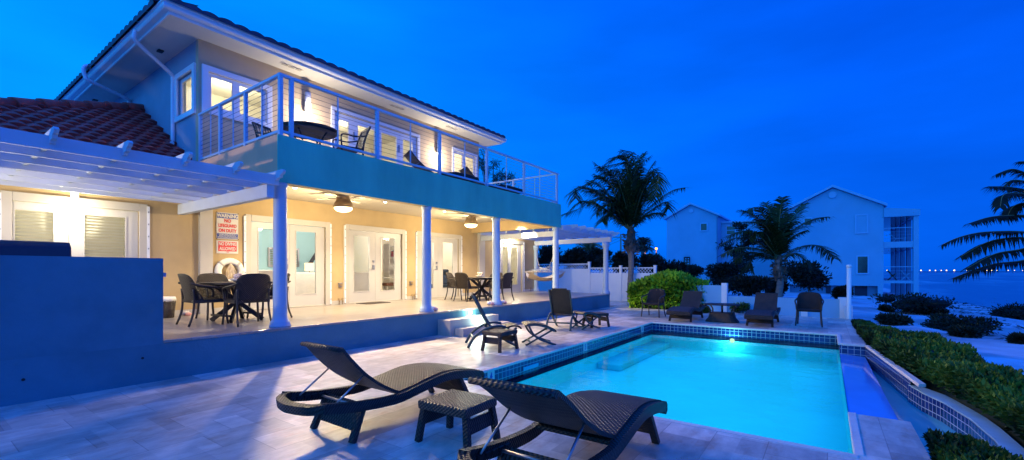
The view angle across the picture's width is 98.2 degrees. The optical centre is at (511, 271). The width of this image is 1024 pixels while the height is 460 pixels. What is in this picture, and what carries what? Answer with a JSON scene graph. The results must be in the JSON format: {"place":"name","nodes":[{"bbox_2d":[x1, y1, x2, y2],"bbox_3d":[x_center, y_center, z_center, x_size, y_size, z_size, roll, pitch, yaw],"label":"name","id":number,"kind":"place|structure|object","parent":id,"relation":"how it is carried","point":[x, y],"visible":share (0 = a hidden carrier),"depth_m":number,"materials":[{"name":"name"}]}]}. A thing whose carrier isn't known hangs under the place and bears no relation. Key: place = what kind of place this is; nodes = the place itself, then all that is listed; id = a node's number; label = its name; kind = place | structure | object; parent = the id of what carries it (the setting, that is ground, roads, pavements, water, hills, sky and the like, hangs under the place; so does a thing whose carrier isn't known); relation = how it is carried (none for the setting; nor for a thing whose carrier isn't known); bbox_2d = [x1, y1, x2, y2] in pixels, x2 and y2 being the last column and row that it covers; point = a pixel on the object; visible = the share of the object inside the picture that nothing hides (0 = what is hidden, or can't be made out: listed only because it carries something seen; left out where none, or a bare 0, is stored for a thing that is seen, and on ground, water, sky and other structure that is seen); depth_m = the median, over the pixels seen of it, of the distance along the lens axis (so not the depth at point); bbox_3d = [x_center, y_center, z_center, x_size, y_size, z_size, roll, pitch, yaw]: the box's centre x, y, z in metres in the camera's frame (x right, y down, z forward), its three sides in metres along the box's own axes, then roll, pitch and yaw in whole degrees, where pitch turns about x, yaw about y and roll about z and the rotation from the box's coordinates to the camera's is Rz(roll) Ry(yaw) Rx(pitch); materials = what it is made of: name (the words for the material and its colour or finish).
{"place":"outdoors","nodes":[
{"label":"outdoors","id":0,"kind":"place"},
{"bbox_2d":[0,307,930,459],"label":"pool deck","id":1,"kind":"structure","parent":0,"point":[234,414],"depth_m":4.25,"materials":[{"name":"stone"}]},
{"bbox_2d":[276,341,483,443],"bbox_3d":[-1.212,1.047,4.441,0.669,0.830,2.149,0,0,35],"label":"sun lounger","id":2,"kind":"object","parent":1,"relation":"on","point":[403,383],"visible":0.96,"depth_m":4.05,"materials":[{"name":"wicker"}]},
{"bbox_2d":[414,389,500,447],"bbox_3d":[-0.463,1.273,3.801,0.590,0.366,0.446,0,0,33],"label":"side table","id":3,"kind":"object","parent":1,"relation":"on","point":[451,404],"visible":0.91,"depth_m":3.74,"materials":[{"name":"wicker"}]},
{"bbox_2d":[438,314,508,336],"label":"terrace steps","id":4,"kind":"structure","parent":1,"relation":"on","point":[463,326],"depth_m":10.03,"materials":[{"name":"stone"}]},
{"bbox_2d":[465,292,521,347],"bbox_3d":[-0.375,0.948,8.764,1.073,1.048,0.673,0,0,-10],"label":"folding recliner","id":5,"kind":"object","parent":1,"relation":"on","point":[489,326],"visible":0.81,"depth_m":8.53,"materials":[{"name":"plastic"}]},
{"bbox_2d":[481,328,518,352],"bbox_3d":[-0.223,1.273,8.195,0.445,0.366,0.590,0,0,35],"label":"side table","id":6,"kind":"object","parent":1,"relation":"on","point":[503,334],"visible":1,"depth_m":8.07,"materials":[{"name":"wicker"}]},
{"bbox_2d":[521,321,556,345],"bbox_3d":[0.528,1.244,8.888,0.619,0.453,0.513,0,0,-10],"label":"foot stool","id":7,"kind":"object","parent":1,"relation":"on","point":[527,324],"visible":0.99,"depth_m":8.69,"materials":[{"name":"plastic"}]},
{"bbox_2d":[546,288,577,330],"bbox_3d":[1.310,0.948,11.331,0.673,1.048,1.073,0,0,21],"label":"folding recliner","id":8,"kind":"object","parent":1,"relation":"on","point":[560,299],"visible":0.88,"depth_m":11.11,"materials":[{"name":"brown plastic"}]},
{"bbox_2d":[457,376,667,459],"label":"sun lounger","id":9,"kind":"object","parent":1,"relation":"on","point":[615,422],"visible":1,"depth_m":2.90,"materials":[{"name":"wicker"}]},
{"bbox_2d":[572,311,600,329],"bbox_3d":[1.866,1.244,11.287,0.619,0.453,0.513,0,0,-35],"label":"foot stool","id":10,"kind":"object","parent":1,"relation":"on","point":[585,314],"visible":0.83,"depth_m":11.18,"materials":[{"name":"brown wicker"}]},
{"bbox_2d":[582,312,609,327],"bbox_3d":[2.195,1.273,11.630,0.590,0.366,0.446,0,0,-25],"label":"side table","id":11,"kind":"object","parent":1,"relation":"on","point":[602,318],"visible":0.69,"depth_m":11.55,"materials":[{"name":"wicker"}]},
{"bbox_2d":[641,289,665,317],"bbox_3d":[4.537,1.013,14.194,0.668,0.886,0.635,0,0,39],"label":"wicker armchair","id":12,"kind":"object","parent":1,"relation":"on","point":[655,296],"visible":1,"depth_m":14.32,"materials":[{"name":"wicker"}]},
{"bbox_2d":[666,291,705,321],"bbox_3d":[5.312,1.047,13.441,0.669,0.830,2.149,0,0,35],"label":"sun lounger","id":13,"kind":"object","parent":1,"relation":"on","point":[689,306],"visible":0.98,"depth_m":13.59,"materials":[{"name":"wicker"}]},
{"bbox_2d":[704,303,739,322],"bbox_3d":[6.021,1.192,12.713,0.920,0.515,0.700,0,0,35],"label":"coffee table","id":14,"kind":"object","parent":1,"relation":"on","point":[721,317],"visible":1,"depth_m":12.52,"materials":[{"name":"wicker"}]},
{"bbox_2d":[463,322,1023,458],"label":"swimming pool","id":15,"kind":"structure","parent":1,"relation":"in","point":[792,395],"depth_m":7.91,"materials":[{"name":"liquid"}]},
{"bbox_2d":[873,371,954,456],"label":"basin water","id":16,"kind":"structure","parent":15,"relation":"in","point":[903,408],"depth_m":5.60,"materials":[{"name":"blue liquid"}]},
{"bbox_2d":[744,293,780,326],"bbox_3d":[6.982,1.047,12.315,0.669,0.830,2.149,0,0,36],"label":"sun lounger","id":17,"kind":"object","parent":1,"relation":"on","point":[766,310],"visible":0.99,"depth_m":12.41,"materials":[{"name":"wicker"}]},
{"bbox_2d":[794,292,823,326],"bbox_3d":[7.936,1.013,11.852,0.668,0.886,0.635,0,0,35],"label":"wicker armchair","id":18,"kind":"object","parent":1,"relation":"on","point":[809,302],"visible":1,"depth_m":12.00,"materials":[{"name":"wicker"}]},
{"bbox_2d":[846,265,851,318],"bbox_3d":[10.167,0.627,13.385,0.134,1.645,0.136,0,0,35],"label":"white post","id":19,"kind":"object","parent":1,"relation":"on","point":[849,291],"visible":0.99,"depth_m":13.34,"materials":[{"name":"paint"}]},
{"bbox_2d":[0,0,1023,270],"label":"sky","id":20,"kind":"structure","parent":0,"point":[739,104],"materials":[{"name":"blue"}]},
{"bbox_2d":[571,243,601,253],"bbox_3d":[5.292,-0.334,30.980,3.037,3.821,2.340,0,0,-1],"label":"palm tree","id":21,"kind":"object","parent":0,"point":[587,247],"visible":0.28,"depth_m":30.79,"materials":[{"name":"green plant"}]},
{"bbox_2d":[610,301,667,309],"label":"path","id":22,"kind":"structure","parent":0,"point":[619,304],"depth_m":19.44,"materials":[{"name":"grey concrete"}]},
{"bbox_2d":[636,237,654,272],"bbox_3d":[10.055,-0.557,33.981,2.021,4.253,2.107,0,0,15],"label":"palm tree","id":23,"kind":"object","parent":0,"point":[643,245],"visible":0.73,"depth_m":33.81,"materials":[{"name":"green plant"}]},
{"bbox_2d":[591,271,1023,384],"bbox_3d":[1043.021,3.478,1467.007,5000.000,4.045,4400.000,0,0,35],"label":"ground","id":24,"kind":"structure","parent":0,"point":[994,349],"depth_m":12.94,"materials":[{"name":"white sand"}]},
{"bbox_2d":[0,295,609,406],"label":"terrace base","id":25,"kind":"object","parent":24,"relation":"on","point":[55,376],"visible":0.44,"depth_m":6.23,"materials":[{"name":"blue paint"}]},
{"bbox_2d":[0,255,165,380],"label":"kitchen wall","id":26,"kind":"structure","parent":25,"relation":"on","point":[54,305],"depth_m":5.22,"materials":[{"name":"blue paint"}]},
{"bbox_2d":[0,240,71,256],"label":"barbecue grill","id":27,"kind":"object","parent":26,"relation":"on","point":[25,248],"visible":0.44,"depth_m":5.13,"materials":[{"name":"grey metal"}]},
{"bbox_2d":[0,0,560,327],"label":"villa","id":28,"kind":"object","parent":25,"relation":"on","point":[159,76],"visible":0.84,"depth_m":10.36,"materials":[{"name":"yellow paint"}]},
{"bbox_2d":[0,190,149,257],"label":"french door","id":29,"kind":"structure","parent":28,"relation":"in","point":[69,222],"depth_m":8.01,"materials":[{"name":"white paint"}]},
{"bbox_2d":[0,126,285,214],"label":"pergola","id":30,"kind":"object","parent":28,"relation":"attached to","point":[49,159],"visible":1,"depth_m":6.54,"materials":[{"name":"paint"}]},
{"bbox_2d":[174,62,195,122],"bbox_3d":[-7.274,-3.955,9.935,1.130,1.090,0.135,0,0,35],"label":"window","id":31,"kind":"structure","parent":28,"relation":"in","point":[191,68],"depth_m":9.95,"materials":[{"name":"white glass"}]},
{"bbox_2d":[216,240,237,253],"bbox_3d":[-6.392,-0.540,9.971,0.019,0.290,0.445,0,0,35],"label":"pool sign","id":32,"kind":"object","parent":28,"relation":"attached to","point":[226,247],"visible":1,"depth_m":9.96,"materials":[{"name":"white plastic"}]},
{"bbox_2d":[216,212,238,239],"bbox_3d":[-6.391,-1.015,9.970,0.021,0.596,0.451,0,0,35],"label":"pool sign","id":33,"kind":"object","parent":28,"relation":"attached to","point":[226,225],"visible":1,"depth_m":9.95,"materials":[{"name":"white plastic"}]},
{"bbox_2d":[214,258,243,280],"bbox_3d":[-6.330,0.011,9.948,0.162,0.612,0.613,0,0,35],"label":"life ring","id":34,"kind":"object","parent":28,"relation":"hanging from","point":[222,263],"visible":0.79,"depth_m":9.90,"materials":[{"name":"white plastic"}]},
{"bbox_2d":[202,63,271,129],"bbox_3d":[-6.279,-3.950,10.182,0.125,1.040,1.480,0,0,35],"label":"window","id":35,"kind":"structure","parent":28,"relation":"in","point":[206,76],"depth_m":10.09,"materials":[{"name":"white glass"}]},
{"bbox_2d":[251,122,276,140],"bbox_3d":[-5.052,-2.644,9.393,0.667,0.951,0.563,0,0,15],"label":"balcony chair","id":36,"kind":"object","parent":28,"relation":"on","point":[259,125],"visible":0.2,"depth_m":9.30,"materials":[{"name":"plastic"}]},
{"bbox_2d":[268,247,298,266],"bbox_3d":[-7.963,-0.480,15.489,0.050,0.660,1.080,0,0,35],"label":"shuttered window","id":37,"kind":"structure","parent":28,"relation":"in","point":[269,248],"depth_m":15.13,"materials":[{"name":"white wood"}]},
{"bbox_2d":[243,214,331,310],"bbox_3d":[-5.576,-0.200,11.161,0.127,2.240,2.214,0,0,35],"label":"french door","id":38,"kind":"structure","parent":28,"relation":"in","point":[250,229],"depth_m":11.27,"materials":[{"name":"white paint"}]},
{"bbox_2d":[296,272,314,293],"bbox_3d":[-6.509,0.472,13.738,0.970,0.885,2.010,0,0,35],"label":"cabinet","id":39,"kind":"object","parent":28,"relation":"in","point":[305,282],"visible":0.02,"depth_m":13.33,"materials":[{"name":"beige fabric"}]},
{"bbox_2d":[305,92,310,112],"bbox_3d":[-5.248,-4.320,11.400,0.165,0.520,0.150,0,0,35],"label":"wall lamp","id":40,"kind":"object","parent":28,"relation":"attached to","point":[307,99],"visible":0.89,"depth_m":11.34,"materials":[{"name":"white glass"}]},
{"bbox_2d":[283,121,336,144],"bbox_3d":[-4.165,-2.533,9.121,1.130,0.744,1.130,0,0,35],"label":"balcony table","id":41,"kind":"object","parent":28,"relation":"on","point":[308,129],"visible":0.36,"depth_m":8.95,"materials":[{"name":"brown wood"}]},
{"bbox_2d":[315,193,362,212],"bbox_3d":[-3.860,-1.571,10.155,1.032,0.455,1.032,0,0,-35],"label":"ceiling fan","id":42,"kind":"object","parent":28,"relation":"hanging from","point":[343,203],"visible":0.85,"depth_m":10.02,"materials":[{"name":"brown metal"}]},
{"bbox_2d":[332,126,370,154],"bbox_3d":[-3.441,-2.644,9.541,0.667,0.951,0.563,0,0,-40],"label":"balcony chair","id":43,"kind":"object","parent":28,"relation":"on","point":[364,137],"visible":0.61,"depth_m":9.53,"materials":[{"name":"metal"}]},
{"bbox_2d":[354,272,367,291],"bbox_3d":[-5.322,0.472,14.777,0.440,0.885,1.120,0,0,35],"label":"cabinet","id":44,"kind":"object","parent":28,"relation":"in","point":[360,281],"visible":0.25,"depth_m":14.81,"materials":[{"name":"white paint"}]},
{"bbox_2d":[344,224,406,303],"bbox_3d":[-4.058,-0.200,13.296,0.127,2.240,2.234,0,0,35],"label":"french door","id":45,"kind":"structure","parent":28,"relation":"in","point":[374,293],"depth_m":13.26,"materials":[{"name":"white paint"}]},
{"bbox_2d":[331,106,419,164],"bbox_3d":[-4.010,-3.350,13.373,0.125,2.280,3.210,0,0,35],"label":"balcony door","id":46,"kind":"structure","parent":28,"relation":"in","point":[334,116],"depth_m":13.27,"materials":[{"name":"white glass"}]},
{"bbox_2d":[198,72,558,203],"bbox_3d":[-2.458,-2.711,11.984,3.305,1.082,9.275,0,0,35],"label":"balcony railing","id":47,"kind":"object","parent":28,"relation":"on","point":[279,76],"visible":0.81,"depth_m":8.60,"materials":[{"name":"metal"}]},
{"bbox_2d":[384,244,393,289],"bbox_3d":[-5.043,-0.117,19.095,0.350,2.065,0.880,0,0,35],"label":"bookcase","id":48,"kind":"object","parent":28,"relation":"in","point":[387,257],"visible":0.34,"depth_m":18.74,"materials":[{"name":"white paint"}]},
{"bbox_2d":[415,231,461,298],"bbox_3d":[-2.525,-0.200,15.452,0.127,2.240,2.244,0,0,35],"label":"french door","id":49,"kind":"structure","parent":28,"relation":"in","point":[437,291],"depth_m":15.44,"materials":[{"name":"white paint"}]},
{"bbox_2d":[431,269,448,287],"bbox_3d":[-2.760,0.422,16.931,0.880,0.985,1.400,0,0,35],"label":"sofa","id":50,"kind":"object","parent":28,"relation":"in","point":[444,278],"visible":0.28,"depth_m":16.78,"materials":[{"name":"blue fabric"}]},
{"bbox_2d":[404,150,478,182],"bbox_3d":[-1.977,-2.573,11.550,2.149,0.830,0.669,0,0,-28],"label":"sun lounger","id":51,"kind":"object","parent":28,"relation":"on","point":[413,158],"visible":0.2,"depth_m":11.38,"materials":[{"name":"plastic"}]},
{"bbox_2d":[452,147,477,176],"bbox_3d":[-1.795,-3.745,16.540,0.185,1.430,1.400,0,0,35],"label":"window","id":52,"kind":"structure","parent":28,"relation":"in","point":[475,172],"depth_m":16.52,"materials":[{"name":"white glass"}]},
{"bbox_2d":[453,214,488,227],"bbox_3d":[-1.275,-1.571,13.790,1.032,0.455,1.032,0,0,-35],"label":"ceiling fan","id":53,"kind":"object","parent":28,"relation":"hanging from","point":[470,221],"visible":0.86,"depth_m":13.65,"materials":[{"name":"brown metal"}]},
{"bbox_2d":[459,166,522,193],"bbox_3d":[-0.760,-2.573,13.262,2.149,0.830,0.669,0,0,-28],"label":"sun lounger","id":54,"kind":"object","parent":28,"relation":"on","point":[470,173],"visible":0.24,"depth_m":13.13,"materials":[{"name":"plastic"}]},
{"bbox_2d":[500,240,524,292],"bbox_3d":[-0.031,-0.200,19.016,0.192,2.240,1.784,0,0,35],"label":"french door","id":55,"kind":"structure","parent":28,"relation":"in","point":[520,286],"depth_m":19.31,"materials":[{"name":"white paint"}]},
{"bbox_2d":[163,291,609,342],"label":"terrace floor","id":56,"kind":"structure","parent":25,"relation":"on","point":[201,327],"depth_m":9.20,"materials":[{"name":"beige tile"}]},
{"bbox_2d":[163,296,176,317],"bbox_3d":[-6.793,0.710,8.727,0.325,0.420,0.337,0,0,35],"label":"waste basket","id":57,"kind":"object","parent":56,"relation":"on","point":[169,304],"visible":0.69,"depth_m":8.66,"materials":[{"name":"plastic"}]},
{"bbox_2d":[176,273,228,326],"bbox_3d":[-5.397,0.483,7.717,0.668,0.886,0.635,0,0,35],"label":"wicker armchair","id":58,"kind":"object","parent":56,"relation":"on","point":[190,292],"visible":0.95,"depth_m":7.50,"materials":[{"name":"wicker"}]},
{"bbox_2d":[195,273,240,320],"bbox_3d":[-5.753,0.483,8.679,0.635,0.886,0.668,0,0,35],"label":"wicker armchair","id":59,"kind":"object","parent":56,"relation":"on","point":[209,277],"visible":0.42,"depth_m":8.74,"materials":[{"name":"wicker"}]},
{"bbox_2d":[198,281,272,322],"bbox_3d":[-5.099,0.565,8.239,1.200,0.729,1.200,0,0,27],"label":"dining table","id":60,"kind":"object","parent":56,"relation":"on","point":[250,310],"visible":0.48,"depth_m":8.13,"materials":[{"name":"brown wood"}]},
{"bbox_2d":[221,273,271,326],"bbox_3d":[-4.572,0.483,7.691,0.635,0.886,0.668,0,0,37],"label":"wicker armchair","id":61,"kind":"object","parent":56,"relation":"on","point":[252,288],"visible":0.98,"depth_m":7.53,"materials":[{"name":"wicker"}]},
{"bbox_2d":[246,273,292,319],"bbox_3d":[-4.745,0.483,8.720,0.668,0.886,0.635,0,0,35],"label":"wicker armchair","id":62,"kind":"object","parent":56,"relation":"on","point":[271,292],"visible":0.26,"depth_m":8.73,"materials":[{"name":"wicker"}]},
{"bbox_2d":[444,272,468,299],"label":"wicker armchair","id":63,"kind":"object","parent":56,"relation":"on","point":[450,280],"visible":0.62,"depth_m":14.45,"materials":[{"name":"wicker"}]},
{"bbox_2d":[453,272,479,301],"bbox_3d":[-1.407,0.483,13.691,0.668,0.886,0.635,0,0,35],"label":"wicker armchair","id":64,"kind":"object","parent":56,"relation":"on","point":[462,280],"visible":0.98,"depth_m":13.48,"materials":[{"name":"wicker"}]},
{"bbox_2d":[469,277,491,300],"bbox_3d":[-0.973,0.565,14.250,1.200,0.729,1.200,0,0,18],"label":"dining table","id":65,"kind":"object","parent":56,"relation":"on","point":[483,286],"visible":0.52,"depth_m":14.13,"materials":[{"name":"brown wood"}]},
{"bbox_2d":[488,272,513,300],"bbox_3d":[-0.318,0.483,13.847,0.635,0.886,0.668,0,0,33],"label":"wicker armchair","id":66,"kind":"object","parent":56,"relation":"on","point":[506,280],"visible":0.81,"depth_m":13.66,"materials":[{"name":"wicker"}]},
{"bbox_2d":[480,224,619,293],"bbox_3d":[1.542,-0.340,17.739,4.185,2.520,4.851,0,0,35],"label":"pergola","id":67,"kind":"object","parent":56,"relation":"on","point":[570,234],"visible":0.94,"depth_m":17.91,"materials":[{"name":"paint"}]},
{"bbox_2d":[525,257,563,280],"bbox_3d":[1.274,-0.140,17.635,1.380,1.080,5.434,0,0,-3],"label":"hammock","id":68,"kind":"object","parent":67,"relation":"hanging from","point":[530,275],"visible":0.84,"depth_m":17.03,"materials":[{"name":"fabric"}]},
{"bbox_2d":[479,149,495,181],"bbox_3d":[-1.840,-2.966,26.989,1.934,9.140,2.069,0,0,35],"label":"casuarina tree","id":69,"kind":"object","parent":24,"relation":"on","point":[481,166],"visible":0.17,"depth_m":26.95,"materials":[{"name":"green plant"}]},
{"bbox_2d":[489,160,504,185],"bbox_3d":[-1.201,-2.940,28.965,1.726,9.086,1.585,0,0,-4],"label":"casuarina tree","id":70,"kind":"object","parent":24,"relation":"on","point":[495,176],"visible":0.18,"depth_m":28.99,"materials":[{"name":"green plant"}]},
{"bbox_2d":[496,167,518,187],"bbox_3d":[-0.636,-2.557,29.060,2.263,8.322,2.469,0,0,35],"label":"casuarina tree","id":71,"kind":"object","parent":24,"relation":"on","point":[504,177],"visible":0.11,"depth_m":28.80,"materials":[{"name":"green plant"}]},
{"bbox_2d":[538,245,563,268],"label":"bush","id":72,"kind":"object","parent":24,"relation":"on","point":[545,256],"visible":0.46,"depth_m":24.63,"materials":[{"name":"green plant"}]},
{"bbox_2d":[561,247,588,268],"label":"bush","id":73,"kind":"object","parent":24,"relation":"on","point":[575,255],"visible":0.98,"depth_m":25.03,"materials":[{"name":"green plant"}]},
{"bbox_2d":[579,247,613,272],"bbox_3d":[5.108,0.057,26.004,2.670,3.088,1.702,0,0,-35],"label":"bush","id":74,"kind":"object","parent":24,"relation":"on","point":[595,257],"visible":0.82,"depth_m":25.69,"materials":[{"name":"green plant"}]},
{"bbox_2d":[538,262,656,300],"bbox_3d":[3.487,0.535,23.042,8.030,2.030,0.150,0,0,35],"label":"white fence","id":75,"kind":"object","parent":24,"relation":"on","point":[581,280],"visible":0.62,"depth_m":22.64,"materials":[{"name":"white plastic"}]},
{"bbox_2d":[561,149,690,300],"bbox_3d":[5.477,-2.160,21.044,6.410,7.456,2.593,0,0,1],"label":"palm tree","id":76,"kind":"object","parent":24,"relation":"on","point":[633,194],"visible":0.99,"depth_m":20.88,"materials":[{"name":"green plant"}]},
{"bbox_2d":[611,250,640,272],"bbox_3d":[6.632,0.177,26.020,1.741,2.848,2.023,0,0,13],"label":"bush","id":77,"kind":"object","parent":24,"relation":"on","point":[619,258],"visible":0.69,"depth_m":25.52,"materials":[{"name":"green plant"}]},
{"bbox_2d":[637,252,668,272],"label":"bush","id":78,"kind":"object","parent":24,"relation":"on","point":[651,260],"visible":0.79,"depth_m":26.37,"materials":[{"name":"green plant"}]},
{"bbox_2d":[626,269,709,309],"bbox_3d":[6.196,0.769,17.616,3.099,1.762,2.231,0,0,27],"label":"hedge","id":79,"kind":"object","parent":24,"relation":"on","point":[673,284],"visible":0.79,"depth_m":16.93,"materials":[{"name":"green plant"}]},
{"bbox_2d":[665,259,688,272],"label":"bush","id":80,"kind":"object","parent":24,"relation":"on","point":[678,267],"visible":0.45,"depth_m":27.52,"materials":[{"name":"green plant"}]},
{"bbox_2d":[687,264,704,277],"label":"bush","id":81,"kind":"object","parent":24,"relation":"on","point":[694,270],"visible":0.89,"depth_m":33.47,"materials":[{"name":"green plant"}]},
{"bbox_2d":[664,203,785,284],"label":"gabled house","id":82,"kind":"structure","parent":24,"relation":"on","point":[695,233],"depth_m":41.55,"materials":[{"name":"white paint"}]},
{"bbox_2d":[704,261,753,284],"bbox_3d":[12.942,0.423,26.962,2.813,2.357,2.761,0,0,-11],"label":"bush","id":83,"kind":"object","parent":24,"relation":"on","point":[720,272],"visible":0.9,"depth_m":26.28,"materials":[{"name":"green plant"}]},
{"bbox_2d":[715,221,762,264],"bbox_3d":[18.495,-1.294,36.231,3.732,5.800,3.300,0,0,-23],"label":"leafy tree","id":84,"kind":"object","parent":24,"relation":"on","point":[730,246],"visible":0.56,"depth_m":35.89,"materials":[{"name":"green plant"}]},
{"bbox_2d":[728,301,750,312],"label":"plant","id":85,"kind":"object","parent":24,"relation":"on","point":[743,307],"visible":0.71,"depth_m":15.35,"materials":[{"name":"green plant"}]},
{"bbox_2d":[720,274,773,296],"bbox_3d":[11.640,0.831,22.055,2.472,1.543,2.522,0,0,35],"label":"bush","id":86,"kind":"object","parent":24,"relation":"on","point":[747,285],"visible":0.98,"depth_m":21.41,"materials":[{"name":"green plant"}]},
{"bbox_2d":[690,283,852,318],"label":"wall","id":87,"kind":"structure","parent":24,"relation":"on","point":[834,308],"depth_m":14.95,"materials":[{"name":"white paint"}]},
{"bbox_2d":[765,276,788,295],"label":"bush","id":88,"kind":"object","parent":24,"relation":"on","point":[785,289],"visible":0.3,"depth_m":24.71,"materials":[{"name":"green plant"}]},
{"bbox_2d":[716,196,842,296],"bbox_3d":[11.384,-0.767,18.679,6.011,4.704,2.177,0,0,-6],"label":"palm tree","id":89,"kind":"object","parent":24,"relation":"on","point":[777,236],"visible":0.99,"depth_m":18.47,"materials":[{"name":"green plant"}]},
{"bbox_2d":[783,260,832,291],"bbox_3d":[15.920,0.471,24.078,2.737,2.260,2.385,0,0,-24],"label":"bush","id":90,"kind":"object","parent":24,"relation":"on","point":[801,275],"visible":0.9,"depth_m":23.63,"materials":[{"name":"green plant"}]},
{"bbox_2d":[831,284,853,298],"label":"bush","id":91,"kind":"object","parent":24,"relation":"on","point":[838,291],"visible":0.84,"depth_m":22.77,"materials":[{"name":"green plant"}]},
{"bbox_2d":[783,185,919,296],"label":"beach house","id":92,"kind":"structure","parent":24,"relation":"on","point":[854,229],"depth_m":31.99,"materials":[{"name":"white paint"}]},
{"bbox_2d":[855,214,867,233],"bbox_3d":[24.759,-3.350,31.433,0.750,1.380,0.070,0,0,35],"label":"window","id":93,"kind":"structure","parent":92,"relation":"in","point":[861,220],"depth_m":31.44,"materials":[{"name":"glass"}]},
{"bbox_2d":[856,255,868,273],"bbox_3d":[24.808,-0.450,31.398,0.730,1.340,0.070,0,0,35],"label":"window","id":94,"kind":"structure","parent":92,"relation":"in","point":[862,261],"depth_m":31.41,"materials":[{"name":"glass"}]},
{"bbox_2d":[877,304,896,311],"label":"bush","id":95,"kind":"object","parent":24,"relation":"on","point":[883,308],"visible":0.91,"depth_m":18.52,"materials":[{"name":"green plant"}]},
{"bbox_2d":[872,311,913,325],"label":"bush","id":96,"kind":"object","parent":24,"relation":"on","point":[891,319],"visible":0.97,"depth_m":12.70,"materials":[{"name":"green plant"}]},
{"bbox_2d":[867,291,963,314],"bbox_3d":[16.346,1.366,18.131,2.849,1.067,3.288,0,0,35],"label":"bush","id":97,"kind":"object","parent":24,"relation":"on","point":[917,304],"visible":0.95,"depth_m":17.64,"materials":[{"name":"green plant"}]},
{"bbox_2d":[851,318,1023,447],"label":"hedge","id":98,"kind":"object","parent":24,"relation":"on","point":[965,375],"visible":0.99,"depth_m":5.52,"materials":[{"name":"green plant"}]},
{"bbox_2d":[887,292,1023,338],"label":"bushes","id":99,"kind":"object","parent":24,"relation":"on","point":[982,314],"visible":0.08,"depth_m":19.90,"materials":[{"name":"black plant"}]},
{"bbox_2d":[918,311,1003,334],"bbox_3d":[12.793,1.538,12.694,1.860,0.660,2.024,0,0,35],"label":"bush","id":100,"kind":"object","parent":24,"relation":"on","point":[940,321],"visible":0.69,"depth_m":12.46,"materials":[{"name":"green plant"}]},
{"bbox_2d":[945,324,986,338],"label":"bush","id":101,"kind":"object","parent":24,"relation":"on","point":[961,330],"visible":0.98,"depth_m":10.58,"materials":[{"name":"green plant"}]},
{"bbox_2d":[922,428,1023,459],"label":"hedge","id":102,"kind":"object","parent":24,"relation":"on","point":[947,445],"visible":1,"depth_m":3.43,"materials":[{"name":"green plant"}]},
{"bbox_2d":[940,161,1023,283],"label":"palm tree","id":103,"kind":"object","parent":24,"relation":"on","point":[1009,213],"visible":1,"depth_m":12.40,"materials":[{"name":"green plant"}]},
{"bbox_2d":[988,301,1023,319],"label":"bush","id":104,"kind":"object","parent":24,"relation":"on","point":[1013,311],"visible":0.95,"depth_m":17.61,"materials":[{"name":"green plant"}]},
{"bbox_2d":[1004,331,1023,343],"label":"bush","id":105,"kind":"object","parent":24,"relation":"on","point":[1014,337],"visible":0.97,"depth_m":9.58,"materials":[{"name":"green plant"}]},
{"bbox_2d":[842,271,1023,408],"bbox_3d":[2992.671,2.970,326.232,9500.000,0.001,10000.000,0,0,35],"label":"sea","id":106,"kind":"structure","parent":0,"point":[1002,288],"depth_m":80.49,"materials":[{"name":"liquid"}]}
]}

